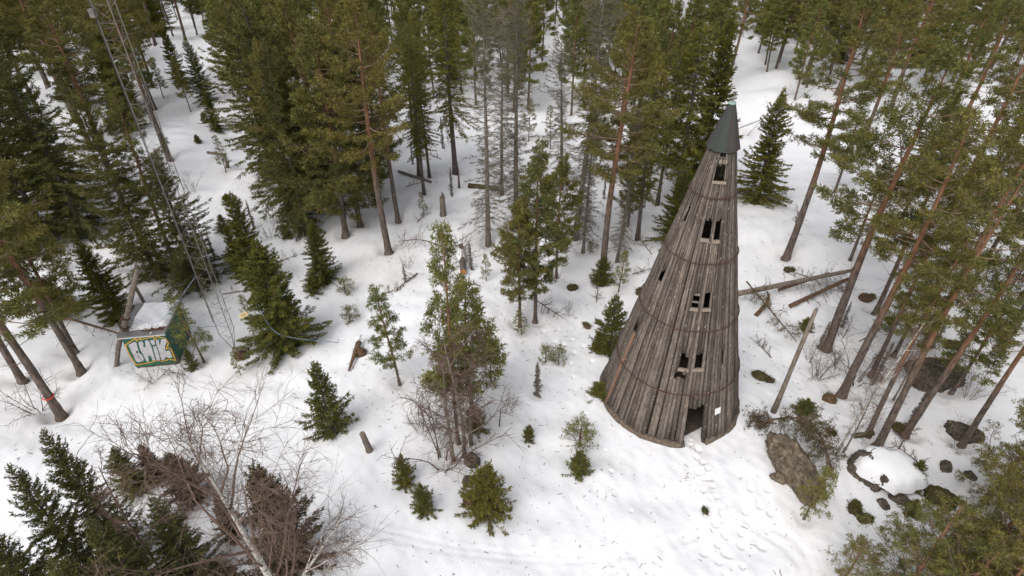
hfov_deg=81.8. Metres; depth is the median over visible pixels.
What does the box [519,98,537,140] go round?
pine tree
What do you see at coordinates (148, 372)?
bare bush
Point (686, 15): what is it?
pine tree
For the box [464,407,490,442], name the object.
spruce tree
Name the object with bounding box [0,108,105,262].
spruce tree
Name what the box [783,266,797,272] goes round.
tussock
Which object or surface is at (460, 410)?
bare tree
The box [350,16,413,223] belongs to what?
pine tree
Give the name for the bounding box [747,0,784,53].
pine tree
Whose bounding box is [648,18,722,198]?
spruce tree
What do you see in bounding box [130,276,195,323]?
guy rope
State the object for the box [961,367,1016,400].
bare bush
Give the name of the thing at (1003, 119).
pine tree
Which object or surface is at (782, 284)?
fallen tree
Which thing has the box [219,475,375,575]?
birch tree
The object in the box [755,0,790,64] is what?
pine tree
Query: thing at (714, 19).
pine tree
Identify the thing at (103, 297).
spruce tree
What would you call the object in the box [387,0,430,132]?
spruce tree
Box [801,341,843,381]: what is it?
bare bush
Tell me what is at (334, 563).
birch tree
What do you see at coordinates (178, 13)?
pine tree
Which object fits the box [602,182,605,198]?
dead spruce
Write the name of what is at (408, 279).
dead branches
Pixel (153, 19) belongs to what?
spruce tree
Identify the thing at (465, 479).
rock
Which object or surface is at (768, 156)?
spruce tree
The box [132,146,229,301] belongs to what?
spruce tree
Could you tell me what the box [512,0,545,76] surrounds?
pine tree
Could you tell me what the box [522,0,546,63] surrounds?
pine tree
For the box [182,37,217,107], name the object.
spruce tree
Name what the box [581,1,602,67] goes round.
pine tree
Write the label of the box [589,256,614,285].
spruce tree
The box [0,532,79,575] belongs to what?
spruce tree
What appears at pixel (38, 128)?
spruce tree
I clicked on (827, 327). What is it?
dead spruce
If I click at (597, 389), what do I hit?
spruce tree
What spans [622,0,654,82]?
pine tree
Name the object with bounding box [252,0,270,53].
spruce tree
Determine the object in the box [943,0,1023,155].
pine tree
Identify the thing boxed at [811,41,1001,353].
pine tree
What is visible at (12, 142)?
spruce tree
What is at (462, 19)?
pine tree
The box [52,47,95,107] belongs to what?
spruce tree
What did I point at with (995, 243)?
pine tree
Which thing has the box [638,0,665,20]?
pine tree
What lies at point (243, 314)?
mast sign
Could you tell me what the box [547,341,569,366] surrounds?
pine sapling
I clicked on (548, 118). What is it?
pine tree
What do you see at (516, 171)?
spruce tree
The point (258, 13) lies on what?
pine tree
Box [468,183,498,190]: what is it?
fallen log
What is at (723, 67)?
spruce tree
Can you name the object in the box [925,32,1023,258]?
pine tree
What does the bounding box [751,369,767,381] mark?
tussock
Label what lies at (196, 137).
spruce tree
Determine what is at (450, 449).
bare bush
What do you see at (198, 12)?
pine tree
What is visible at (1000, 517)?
pine tree
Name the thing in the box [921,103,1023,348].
pine tree
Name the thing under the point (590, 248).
pine tree
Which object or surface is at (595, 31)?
spruce tree
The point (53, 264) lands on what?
pine sapling
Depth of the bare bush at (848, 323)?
33.85 m
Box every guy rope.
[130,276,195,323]
[260,310,338,342]
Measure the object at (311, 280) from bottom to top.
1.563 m
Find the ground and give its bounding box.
[0,0,1023,575]
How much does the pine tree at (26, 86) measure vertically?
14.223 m
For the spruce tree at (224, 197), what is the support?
on the ground
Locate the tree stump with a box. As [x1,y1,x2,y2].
[439,192,446,216]
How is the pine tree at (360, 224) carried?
on the ground
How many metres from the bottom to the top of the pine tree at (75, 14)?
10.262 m
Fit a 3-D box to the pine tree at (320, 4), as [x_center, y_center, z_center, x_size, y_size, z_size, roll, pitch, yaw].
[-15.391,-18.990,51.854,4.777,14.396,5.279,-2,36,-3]
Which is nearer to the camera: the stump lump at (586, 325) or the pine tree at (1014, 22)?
the stump lump at (586, 325)
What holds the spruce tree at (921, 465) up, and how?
on the ground
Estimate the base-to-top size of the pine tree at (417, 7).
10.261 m
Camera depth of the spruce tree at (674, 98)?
41.56 m
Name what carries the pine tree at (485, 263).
on the ground
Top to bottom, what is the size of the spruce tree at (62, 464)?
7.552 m
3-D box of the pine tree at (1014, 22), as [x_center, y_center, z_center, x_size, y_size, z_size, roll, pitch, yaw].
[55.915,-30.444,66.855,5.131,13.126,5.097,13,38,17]
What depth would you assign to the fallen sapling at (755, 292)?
35.21 m
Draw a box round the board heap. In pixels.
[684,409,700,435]
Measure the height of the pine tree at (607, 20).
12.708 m
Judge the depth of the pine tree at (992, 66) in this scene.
75.53 m
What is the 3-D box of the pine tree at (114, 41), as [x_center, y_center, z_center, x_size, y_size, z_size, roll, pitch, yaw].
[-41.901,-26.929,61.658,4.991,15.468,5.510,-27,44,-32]
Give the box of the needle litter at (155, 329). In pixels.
[127,318,167,331]
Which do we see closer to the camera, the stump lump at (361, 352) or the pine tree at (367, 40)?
the stump lump at (361, 352)
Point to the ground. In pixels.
(644, 518)
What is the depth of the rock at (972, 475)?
25.68 m
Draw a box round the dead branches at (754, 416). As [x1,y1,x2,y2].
[741,401,776,435]
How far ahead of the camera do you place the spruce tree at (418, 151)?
42.22 m
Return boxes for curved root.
[754,291,773,316]
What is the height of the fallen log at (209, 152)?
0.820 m
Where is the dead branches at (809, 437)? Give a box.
[784,410,846,476]
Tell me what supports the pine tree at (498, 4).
on the ground
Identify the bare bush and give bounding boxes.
[0,356,64,430]
[128,350,171,392]
[152,336,197,375]
[178,170,203,192]
[257,220,274,238]
[380,388,524,483]
[399,248,414,267]
[404,398,446,431]
[496,388,525,414]
[564,300,578,315]
[800,336,832,364]
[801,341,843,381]
[812,341,842,378]
[827,330,898,395]
[838,314,866,337]
[940,433,981,454]
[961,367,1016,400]
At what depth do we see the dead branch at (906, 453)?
26.66 m
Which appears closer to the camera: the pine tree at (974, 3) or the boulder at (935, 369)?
the boulder at (935, 369)
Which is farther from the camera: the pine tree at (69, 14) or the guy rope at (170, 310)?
the pine tree at (69, 14)
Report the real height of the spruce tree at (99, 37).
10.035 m
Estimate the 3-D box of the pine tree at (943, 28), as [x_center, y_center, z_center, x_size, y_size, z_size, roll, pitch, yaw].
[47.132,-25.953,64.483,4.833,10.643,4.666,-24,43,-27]
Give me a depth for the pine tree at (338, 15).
40.18 m
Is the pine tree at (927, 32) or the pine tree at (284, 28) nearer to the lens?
the pine tree at (284, 28)
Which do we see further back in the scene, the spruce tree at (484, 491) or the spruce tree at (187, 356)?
the spruce tree at (187, 356)
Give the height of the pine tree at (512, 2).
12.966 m
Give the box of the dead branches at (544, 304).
[537,296,573,319]
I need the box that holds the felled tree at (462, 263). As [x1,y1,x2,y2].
[440,226,488,273]
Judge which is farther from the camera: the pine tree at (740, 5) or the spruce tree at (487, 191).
the pine tree at (740, 5)
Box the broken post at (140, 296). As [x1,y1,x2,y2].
[136,287,145,302]
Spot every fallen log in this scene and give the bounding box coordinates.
[206,151,226,157]
[397,170,431,182]
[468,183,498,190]
[851,430,874,438]
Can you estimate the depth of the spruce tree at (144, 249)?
35.22 m
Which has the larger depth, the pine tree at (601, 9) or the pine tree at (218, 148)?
the pine tree at (601, 9)
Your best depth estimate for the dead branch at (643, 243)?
41.51 m
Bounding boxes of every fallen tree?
[64,317,118,336]
[738,261,862,298]
[778,272,827,290]
[788,270,867,307]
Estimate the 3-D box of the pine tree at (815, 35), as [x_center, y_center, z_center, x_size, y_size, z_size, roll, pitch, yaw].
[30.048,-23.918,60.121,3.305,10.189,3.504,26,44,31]
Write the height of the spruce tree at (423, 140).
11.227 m
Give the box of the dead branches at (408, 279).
[397,270,417,289]
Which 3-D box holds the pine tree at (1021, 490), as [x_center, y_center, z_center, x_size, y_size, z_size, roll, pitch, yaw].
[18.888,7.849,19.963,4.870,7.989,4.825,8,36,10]
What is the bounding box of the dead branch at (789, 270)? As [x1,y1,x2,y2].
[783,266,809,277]
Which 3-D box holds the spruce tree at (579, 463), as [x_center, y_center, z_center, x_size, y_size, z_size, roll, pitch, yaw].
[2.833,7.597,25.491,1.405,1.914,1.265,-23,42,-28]
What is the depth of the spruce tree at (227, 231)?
37.84 m
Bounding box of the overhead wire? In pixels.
[739,0,928,128]
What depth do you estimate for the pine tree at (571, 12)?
79.76 m
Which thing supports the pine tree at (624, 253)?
on the ground
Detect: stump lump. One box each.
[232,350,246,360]
[355,346,367,357]
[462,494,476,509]
[582,321,591,328]
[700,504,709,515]
[822,391,837,403]
[858,293,873,302]
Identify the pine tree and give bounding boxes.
[0,0,42,113]
[0,0,75,122]
[0,0,96,150]
[0,1,51,89]
[0,9,38,120]
[0,157,86,376]
[0,185,68,421]
[0,190,94,354]
[0,196,29,384]
[19,0,120,189]
[19,3,59,55]
[42,223,60,255]
[55,3,95,60]
[58,1,107,38]
[64,0,99,35]
[66,0,173,161]
[77,2,135,99]
[81,0,157,110]
[92,86,179,277]
[107,6,155,121]
[118,1,154,84]
[142,2,156,45]
[150,62,167,97]
[158,0,188,39]
[165,296,213,363]
[170,56,193,111]
[176,0,202,34]
[190,0,202,14]
[193,0,217,27]
[199,0,227,44]
[200,1,237,21]
[202,0,262,86]
[205,0,242,94]
[212,135,232,172]
[218,7,255,118]
[229,351,245,375]
[237,293,252,331]
[243,0,283,62]
[243,37,310,186]
[251,320,269,350]
[253,0,330,148]
[258,0,279,45]
[275,16,388,238]
[286,0,311,19]
[297,35,393,227]
[302,0,318,17]
[303,0,318,15]
[307,0,353,133]
[311,0,334,29]
[312,0,412,255]
[318,0,404,196]
[319,0,344,54]
[339,2,378,105]
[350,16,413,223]
[352,0,385,36]
[363,0,390,49]
[363,283,413,386]
[366,0,390,36]
[367,0,391,33]
[376,0,397,42]
[389,0,415,49]
[390,0,421,64]
[401,9,435,82]
[411,0,433,38]
[416,11,445,94]
[417,0,438,49]
[417,278,509,402]
[418,192,427,213]
[419,218,485,445]
[425,0,445,62]
[433,0,466,61]
[438,0,472,92]
[452,0,494,104]
[456,0,489,76]
[476,0,492,20]
[479,328,501,380]
[480,254,492,280]
[484,0,526,95]
[486,0,513,67]
[489,196,547,327]
[495,0,519,48]
[496,15,530,112]
[499,137,573,323]
[507,0,550,109]
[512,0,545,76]
[512,310,529,335]
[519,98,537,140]
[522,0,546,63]
[534,152,584,278]
[536,0,560,60]
[542,104,556,148]
[548,0,563,24]
[556,0,587,36]
[556,0,592,115]
[557,15,685,286]
[560,0,598,66]
[563,1,591,29]
[564,0,608,104]
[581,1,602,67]
[584,3,664,177]
[586,241,593,252]
[599,0,607,23]
[601,0,619,61]
[601,0,633,88]
[608,250,631,292]
[612,0,640,73]
[613,101,658,226]
[616,16,654,106]
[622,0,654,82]
[636,0,694,157]
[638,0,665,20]
[649,0,670,47]
[649,0,676,76]
[655,0,682,52]
[680,0,710,58]
[681,0,709,77]
[692,0,728,68]
[702,0,721,55]
[705,0,732,67]
[709,0,739,34]
[725,0,769,89]
[737,0,759,15]
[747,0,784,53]
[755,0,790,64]
[758,0,794,71]
[767,0,813,68]
[776,0,905,261]
[776,186,786,202]
[779,0,804,62]
[787,0,829,99]
[793,0,819,53]
[794,464,839,521]
[796,0,860,84]
[798,0,840,87]
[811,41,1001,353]
[824,533,886,575]
[826,92,874,193]
[827,0,864,74]
[829,1,857,69]
[833,0,898,94]
[835,105,1011,399]
[838,1,878,63]
[839,161,902,261]
[855,490,1014,575]
[856,0,933,154]
[860,0,896,64]
[860,139,975,315]
[865,226,983,438]
[866,0,920,75]
[866,186,971,377]
[866,517,1017,575]
[870,153,1023,446]
[873,259,952,357]
[874,0,917,84]
[877,0,970,109]
[893,94,973,237]
[898,207,1023,439]
[901,519,1023,575]
[902,0,938,57]
[906,468,1023,575]
[913,0,969,96]
[919,0,972,76]
[920,130,1023,310]
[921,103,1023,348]
[924,448,1023,574]
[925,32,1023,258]
[934,0,985,23]
[934,291,1022,394]
[941,0,1010,121]
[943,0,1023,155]
[944,75,1023,220]
[951,0,1010,81]
[954,462,1023,575]
[955,398,1023,508]
[956,276,1023,448]
[957,0,1002,81]
[967,138,1023,287]
[969,0,1019,63]
[976,508,1023,575]
[980,0,1023,75]
[983,245,1023,320]
[990,8,1019,68]
[991,304,1023,353]
[993,44,1023,185]
[1000,0,1023,88]
[1001,444,1023,510]
[1012,207,1023,305]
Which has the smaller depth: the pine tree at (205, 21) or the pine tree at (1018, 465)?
the pine tree at (1018, 465)
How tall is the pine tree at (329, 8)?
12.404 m
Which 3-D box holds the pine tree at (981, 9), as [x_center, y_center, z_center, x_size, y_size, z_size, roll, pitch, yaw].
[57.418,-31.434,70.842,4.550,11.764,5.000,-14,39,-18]
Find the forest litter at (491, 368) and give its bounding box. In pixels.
[3,166,971,575]
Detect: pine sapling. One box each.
[44,255,67,272]
[112,242,132,261]
[333,275,354,295]
[339,305,361,326]
[523,158,536,186]
[538,342,555,363]
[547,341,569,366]
[560,411,598,453]
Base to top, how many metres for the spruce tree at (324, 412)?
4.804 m
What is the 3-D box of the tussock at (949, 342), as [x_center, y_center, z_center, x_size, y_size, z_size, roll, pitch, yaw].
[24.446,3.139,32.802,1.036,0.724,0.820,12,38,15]
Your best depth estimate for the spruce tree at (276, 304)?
30.98 m
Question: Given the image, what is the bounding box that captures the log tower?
[599,98,740,447]
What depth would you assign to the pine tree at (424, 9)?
78.89 m
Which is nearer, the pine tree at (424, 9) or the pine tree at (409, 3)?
the pine tree at (409, 3)
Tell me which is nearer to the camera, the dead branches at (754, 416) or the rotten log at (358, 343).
the dead branches at (754, 416)
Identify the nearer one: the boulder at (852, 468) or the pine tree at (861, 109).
the boulder at (852, 468)
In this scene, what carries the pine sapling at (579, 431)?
on the ground
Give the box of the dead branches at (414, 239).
[391,223,452,252]
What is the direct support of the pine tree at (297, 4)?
on the ground
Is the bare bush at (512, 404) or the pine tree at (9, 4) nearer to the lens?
the bare bush at (512, 404)
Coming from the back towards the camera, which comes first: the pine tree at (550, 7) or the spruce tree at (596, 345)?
the pine tree at (550, 7)
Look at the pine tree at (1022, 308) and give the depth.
31.98 m
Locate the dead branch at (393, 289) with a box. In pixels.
[385,283,400,295]
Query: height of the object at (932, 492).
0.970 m
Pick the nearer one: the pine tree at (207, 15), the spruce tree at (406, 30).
the spruce tree at (406, 30)
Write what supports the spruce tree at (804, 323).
on the ground
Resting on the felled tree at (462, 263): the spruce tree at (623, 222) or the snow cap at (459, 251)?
the snow cap at (459, 251)
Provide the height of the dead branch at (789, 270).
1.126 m
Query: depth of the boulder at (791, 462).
25.16 m
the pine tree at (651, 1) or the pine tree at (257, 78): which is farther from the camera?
the pine tree at (651, 1)
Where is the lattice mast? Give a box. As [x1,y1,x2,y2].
[87,0,234,348]
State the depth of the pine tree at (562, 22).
74.03 m
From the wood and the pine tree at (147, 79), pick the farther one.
the wood
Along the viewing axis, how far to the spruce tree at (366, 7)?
45.95 m
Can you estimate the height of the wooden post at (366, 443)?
1.710 m
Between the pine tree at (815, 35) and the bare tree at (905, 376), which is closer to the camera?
the bare tree at (905, 376)
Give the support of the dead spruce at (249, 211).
on the ground
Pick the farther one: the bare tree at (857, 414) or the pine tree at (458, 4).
the pine tree at (458, 4)
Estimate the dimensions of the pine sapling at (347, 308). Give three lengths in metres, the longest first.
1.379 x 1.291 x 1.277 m
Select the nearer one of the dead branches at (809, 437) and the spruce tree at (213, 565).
the spruce tree at (213, 565)
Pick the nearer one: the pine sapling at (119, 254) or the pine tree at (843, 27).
the pine sapling at (119, 254)
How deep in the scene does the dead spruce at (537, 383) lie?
29.02 m
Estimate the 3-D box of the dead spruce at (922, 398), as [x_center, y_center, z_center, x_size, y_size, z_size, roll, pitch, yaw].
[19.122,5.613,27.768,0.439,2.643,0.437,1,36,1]
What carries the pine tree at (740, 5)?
on the ground
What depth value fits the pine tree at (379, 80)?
33.70 m
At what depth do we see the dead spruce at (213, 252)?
40.45 m
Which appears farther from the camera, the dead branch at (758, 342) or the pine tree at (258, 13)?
the pine tree at (258, 13)
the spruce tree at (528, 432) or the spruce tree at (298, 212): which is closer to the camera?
the spruce tree at (528, 432)
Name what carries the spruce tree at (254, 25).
on the ground
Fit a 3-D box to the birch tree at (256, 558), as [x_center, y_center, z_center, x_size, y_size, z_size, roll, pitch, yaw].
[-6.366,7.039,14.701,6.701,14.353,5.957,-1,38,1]
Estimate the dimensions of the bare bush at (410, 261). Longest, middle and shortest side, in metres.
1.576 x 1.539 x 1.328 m
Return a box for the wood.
[49,0,1023,47]
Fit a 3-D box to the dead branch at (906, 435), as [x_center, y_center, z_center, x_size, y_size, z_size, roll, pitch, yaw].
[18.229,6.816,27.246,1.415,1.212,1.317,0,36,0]
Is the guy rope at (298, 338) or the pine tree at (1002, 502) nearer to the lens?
the pine tree at (1002, 502)
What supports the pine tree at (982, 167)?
on the ground
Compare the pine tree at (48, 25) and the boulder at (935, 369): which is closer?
the boulder at (935, 369)
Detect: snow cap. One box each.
[355,334,361,340]
[456,248,465,260]
[854,445,928,494]
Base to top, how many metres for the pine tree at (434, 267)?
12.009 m
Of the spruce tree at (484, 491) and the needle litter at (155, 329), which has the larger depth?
the needle litter at (155, 329)
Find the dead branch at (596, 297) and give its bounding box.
[588,285,601,301]
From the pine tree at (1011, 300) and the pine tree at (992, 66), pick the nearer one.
the pine tree at (1011, 300)
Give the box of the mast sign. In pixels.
[239,311,248,318]
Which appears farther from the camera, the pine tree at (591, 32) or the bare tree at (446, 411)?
the pine tree at (591, 32)
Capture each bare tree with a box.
[81,442,162,574]
[149,463,191,519]
[392,346,486,472]
[403,326,502,446]
[410,319,530,457]
[840,365,898,453]
[889,316,944,400]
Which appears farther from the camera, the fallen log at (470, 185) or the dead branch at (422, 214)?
the fallen log at (470, 185)
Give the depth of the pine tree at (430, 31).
62.31 m
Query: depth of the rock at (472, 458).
25.63 m
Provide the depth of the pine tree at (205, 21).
69.28 m
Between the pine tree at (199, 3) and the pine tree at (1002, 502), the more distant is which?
the pine tree at (199, 3)
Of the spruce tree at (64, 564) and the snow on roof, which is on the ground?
the spruce tree at (64, 564)
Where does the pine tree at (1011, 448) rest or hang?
on the ground
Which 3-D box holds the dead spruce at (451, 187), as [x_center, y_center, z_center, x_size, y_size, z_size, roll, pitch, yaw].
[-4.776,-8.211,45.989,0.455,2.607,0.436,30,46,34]
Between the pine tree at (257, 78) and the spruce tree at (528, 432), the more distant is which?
the pine tree at (257, 78)
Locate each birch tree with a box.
[55,354,398,575]
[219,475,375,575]
[313,518,365,575]
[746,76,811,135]
[830,312,941,452]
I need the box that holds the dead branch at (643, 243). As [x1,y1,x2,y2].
[638,233,652,253]
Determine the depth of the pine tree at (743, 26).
64.82 m
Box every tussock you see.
[567,283,578,291]
[635,287,640,295]
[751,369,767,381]
[765,375,775,384]
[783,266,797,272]
[826,425,838,436]
[846,501,861,516]
[856,511,874,524]
[892,420,905,432]
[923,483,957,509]
[943,339,960,349]
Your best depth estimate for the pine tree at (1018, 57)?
64.37 m
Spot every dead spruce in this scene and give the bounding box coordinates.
[206,235,216,258]
[246,201,254,227]
[402,264,406,282]
[439,116,444,148]
[449,167,453,196]
[468,243,474,270]
[533,362,542,397]
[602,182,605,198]
[816,322,830,349]
[840,301,851,327]
[870,342,894,384]
[904,389,929,423]
[930,316,950,348]
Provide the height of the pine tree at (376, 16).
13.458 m
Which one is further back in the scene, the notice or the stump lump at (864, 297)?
the stump lump at (864, 297)
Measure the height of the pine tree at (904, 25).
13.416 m
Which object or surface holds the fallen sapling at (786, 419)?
on the ground
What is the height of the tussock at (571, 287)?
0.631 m
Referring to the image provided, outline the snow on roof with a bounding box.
[129,300,178,330]
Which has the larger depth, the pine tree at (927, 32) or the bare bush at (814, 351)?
the pine tree at (927, 32)
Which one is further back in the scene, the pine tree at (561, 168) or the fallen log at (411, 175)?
the fallen log at (411, 175)
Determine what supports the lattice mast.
on the ground
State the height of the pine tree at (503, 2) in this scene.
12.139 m
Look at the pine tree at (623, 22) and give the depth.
44.01 m
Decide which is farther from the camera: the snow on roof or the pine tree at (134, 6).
the pine tree at (134, 6)
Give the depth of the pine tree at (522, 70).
58.52 m
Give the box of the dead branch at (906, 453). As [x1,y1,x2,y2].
[886,437,928,467]
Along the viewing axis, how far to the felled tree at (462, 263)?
38.78 m
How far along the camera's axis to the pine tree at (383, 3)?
81.37 m
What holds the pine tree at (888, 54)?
on the ground
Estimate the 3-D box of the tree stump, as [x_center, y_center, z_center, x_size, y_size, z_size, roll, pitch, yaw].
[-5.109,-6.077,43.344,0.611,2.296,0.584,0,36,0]
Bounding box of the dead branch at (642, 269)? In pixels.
[633,258,650,273]
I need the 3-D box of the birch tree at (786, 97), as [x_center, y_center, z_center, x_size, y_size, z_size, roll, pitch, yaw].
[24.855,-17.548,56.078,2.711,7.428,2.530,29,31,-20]
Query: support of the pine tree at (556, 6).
on the ground
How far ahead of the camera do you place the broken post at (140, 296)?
36.12 m
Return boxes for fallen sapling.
[744,281,802,341]
[758,403,847,486]
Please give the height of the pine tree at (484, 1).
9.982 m
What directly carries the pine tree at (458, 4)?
on the ground
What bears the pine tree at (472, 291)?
on the ground
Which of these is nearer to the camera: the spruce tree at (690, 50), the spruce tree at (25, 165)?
the spruce tree at (25, 165)
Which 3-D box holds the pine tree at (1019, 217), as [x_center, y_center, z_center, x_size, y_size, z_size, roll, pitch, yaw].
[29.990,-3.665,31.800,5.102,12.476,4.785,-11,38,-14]
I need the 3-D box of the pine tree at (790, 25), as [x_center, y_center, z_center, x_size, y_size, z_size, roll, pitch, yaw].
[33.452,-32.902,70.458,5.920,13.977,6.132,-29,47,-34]
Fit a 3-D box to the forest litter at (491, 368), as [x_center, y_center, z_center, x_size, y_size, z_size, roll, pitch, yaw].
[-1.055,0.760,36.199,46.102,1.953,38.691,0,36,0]
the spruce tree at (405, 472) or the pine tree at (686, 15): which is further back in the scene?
the pine tree at (686, 15)
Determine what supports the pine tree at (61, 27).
on the ground
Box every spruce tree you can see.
[0,28,102,213]
[0,53,118,246]
[0,101,73,190]
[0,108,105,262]
[0,138,49,244]
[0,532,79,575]
[4,463,145,575]
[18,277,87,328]
[38,427,152,564]
[40,20,77,56]
[44,556,131,575]
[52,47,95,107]
[55,89,219,288]
[70,236,134,327]
[81,517,198,575]
[84,13,145,61]
[88,21,144,120]
[93,39,151,137]
[102,445,158,507]
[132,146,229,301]
[135,443,167,488]
[139,0,166,38]
[140,495,232,575]
[142,0,176,31]
[159,452,210,517]
[160,26,190,87]
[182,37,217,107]
[182,348,201,371]
[193,134,202,143]
[194,557,248,575]
[197,0,292,200]
[198,111,210,123]
[202,89,225,133]
[210,493,248,545]
[211,214,232,235]
[215,0,331,237]
[219,225,245,282]
[220,193,235,205]
[223,191,282,303]
[232,237,332,374]
[236,458,335,575]
[249,35,326,241]
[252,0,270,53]
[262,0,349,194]
[279,224,290,239]
[294,360,359,441]
[300,219,342,292]
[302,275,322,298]
[352,1,398,163]
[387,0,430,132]
[391,454,417,493]
[393,23,433,176]
[395,33,436,195]
[405,38,444,177]
[409,482,443,519]
[414,0,481,174]
[432,18,466,85]
[451,0,515,247]
[454,458,516,536]
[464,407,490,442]
[478,0,523,195]
[482,0,546,226]
[521,425,534,447]
[537,32,579,190]
[549,0,631,247]
[561,449,595,483]
[569,95,603,253]
[585,381,606,403]
[587,332,602,353]
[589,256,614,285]
[589,293,628,359]
[608,100,652,262]
[620,52,678,240]
[643,166,693,250]
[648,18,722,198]
[652,43,695,205]
[665,6,743,180]
[668,15,707,74]
[737,86,794,207]
[753,0,770,34]
[789,397,819,421]
[795,317,814,334]
[822,26,862,65]
[846,498,863,511]
[895,0,946,67]
[896,498,922,520]
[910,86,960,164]
[913,459,929,496]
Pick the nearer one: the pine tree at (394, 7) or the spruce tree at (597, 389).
the spruce tree at (597, 389)
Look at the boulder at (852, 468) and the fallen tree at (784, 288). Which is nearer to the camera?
the boulder at (852, 468)
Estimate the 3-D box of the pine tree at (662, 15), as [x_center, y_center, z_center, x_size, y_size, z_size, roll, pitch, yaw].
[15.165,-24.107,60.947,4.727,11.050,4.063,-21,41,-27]
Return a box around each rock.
[462,475,472,486]
[464,452,480,468]
[769,472,785,484]
[876,498,889,510]
[888,493,909,505]
[939,460,952,472]
[943,420,984,443]
[963,470,977,480]
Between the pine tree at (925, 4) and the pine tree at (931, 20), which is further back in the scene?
the pine tree at (925, 4)
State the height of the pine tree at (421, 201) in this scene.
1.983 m
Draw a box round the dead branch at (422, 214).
[413,207,431,222]
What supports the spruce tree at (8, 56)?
on the ground
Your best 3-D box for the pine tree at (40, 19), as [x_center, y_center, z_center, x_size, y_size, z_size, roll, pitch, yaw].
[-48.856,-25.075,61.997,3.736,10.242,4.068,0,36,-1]
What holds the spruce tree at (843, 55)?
on the ground
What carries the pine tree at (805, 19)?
on the ground
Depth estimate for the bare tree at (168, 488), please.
22.55 m
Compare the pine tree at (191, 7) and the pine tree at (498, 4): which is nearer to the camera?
the pine tree at (498, 4)
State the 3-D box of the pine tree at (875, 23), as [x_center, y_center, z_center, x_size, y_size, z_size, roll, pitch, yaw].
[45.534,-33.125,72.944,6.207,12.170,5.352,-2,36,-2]
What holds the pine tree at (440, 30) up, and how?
on the ground
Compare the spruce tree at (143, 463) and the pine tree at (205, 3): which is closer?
the spruce tree at (143, 463)
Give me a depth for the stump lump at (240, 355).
31.93 m
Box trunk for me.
[108,260,139,366]
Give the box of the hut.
[116,300,190,367]
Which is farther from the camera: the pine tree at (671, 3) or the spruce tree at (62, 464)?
the pine tree at (671, 3)
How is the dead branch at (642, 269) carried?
on the ground
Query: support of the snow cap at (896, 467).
on the boulder at (852, 468)
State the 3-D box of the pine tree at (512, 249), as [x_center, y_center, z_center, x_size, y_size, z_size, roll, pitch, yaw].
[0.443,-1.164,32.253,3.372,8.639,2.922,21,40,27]
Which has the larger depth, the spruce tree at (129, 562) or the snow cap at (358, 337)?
the snow cap at (358, 337)
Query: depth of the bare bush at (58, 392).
29.41 m
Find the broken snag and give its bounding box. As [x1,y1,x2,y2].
[770,307,818,413]
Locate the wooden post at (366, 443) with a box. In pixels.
[359,431,372,453]
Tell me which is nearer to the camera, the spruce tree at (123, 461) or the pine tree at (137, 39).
the spruce tree at (123, 461)
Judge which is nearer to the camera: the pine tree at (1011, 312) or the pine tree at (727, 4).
the pine tree at (1011, 312)
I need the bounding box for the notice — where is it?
[715,407,720,414]
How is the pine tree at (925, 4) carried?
on the ground
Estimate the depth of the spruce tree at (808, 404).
28.63 m
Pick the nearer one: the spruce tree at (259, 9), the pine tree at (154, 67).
the pine tree at (154, 67)
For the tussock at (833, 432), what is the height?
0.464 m
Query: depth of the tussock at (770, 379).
30.91 m
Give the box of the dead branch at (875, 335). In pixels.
[859,327,886,341]
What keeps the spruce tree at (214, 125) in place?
on the ground
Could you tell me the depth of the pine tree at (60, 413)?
26.30 m
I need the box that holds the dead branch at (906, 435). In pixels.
[895,424,920,448]
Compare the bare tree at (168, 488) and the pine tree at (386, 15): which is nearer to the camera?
the bare tree at (168, 488)
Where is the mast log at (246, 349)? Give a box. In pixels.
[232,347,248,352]
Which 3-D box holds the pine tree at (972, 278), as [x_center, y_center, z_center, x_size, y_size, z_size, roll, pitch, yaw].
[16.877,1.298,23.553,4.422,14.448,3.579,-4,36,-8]
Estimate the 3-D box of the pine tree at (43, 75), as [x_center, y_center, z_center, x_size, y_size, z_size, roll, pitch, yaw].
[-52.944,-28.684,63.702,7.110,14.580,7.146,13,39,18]
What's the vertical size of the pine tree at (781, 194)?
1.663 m
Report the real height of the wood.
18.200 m
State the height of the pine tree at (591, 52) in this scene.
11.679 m
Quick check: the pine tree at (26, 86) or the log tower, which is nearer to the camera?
the log tower
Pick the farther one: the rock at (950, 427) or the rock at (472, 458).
the rock at (950, 427)
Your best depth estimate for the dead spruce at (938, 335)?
32.47 m
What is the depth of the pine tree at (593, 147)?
32.06 m
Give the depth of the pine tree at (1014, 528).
19.30 m
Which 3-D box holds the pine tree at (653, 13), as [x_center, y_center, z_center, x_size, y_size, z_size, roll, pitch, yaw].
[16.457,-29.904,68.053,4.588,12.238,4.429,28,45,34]
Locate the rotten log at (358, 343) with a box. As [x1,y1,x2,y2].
[347,340,361,370]
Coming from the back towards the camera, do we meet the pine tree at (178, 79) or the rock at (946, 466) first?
the pine tree at (178, 79)
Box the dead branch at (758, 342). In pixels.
[751,331,771,357]
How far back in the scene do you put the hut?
30.87 m
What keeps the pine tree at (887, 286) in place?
on the ground
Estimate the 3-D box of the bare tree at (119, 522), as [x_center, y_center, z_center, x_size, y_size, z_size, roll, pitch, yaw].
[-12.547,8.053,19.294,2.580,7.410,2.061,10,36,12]
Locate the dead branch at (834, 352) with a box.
[823,345,844,369]
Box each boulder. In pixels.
[765,431,826,507]
[847,448,888,491]
[903,357,965,392]
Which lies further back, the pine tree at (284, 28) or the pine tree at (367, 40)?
the pine tree at (367, 40)

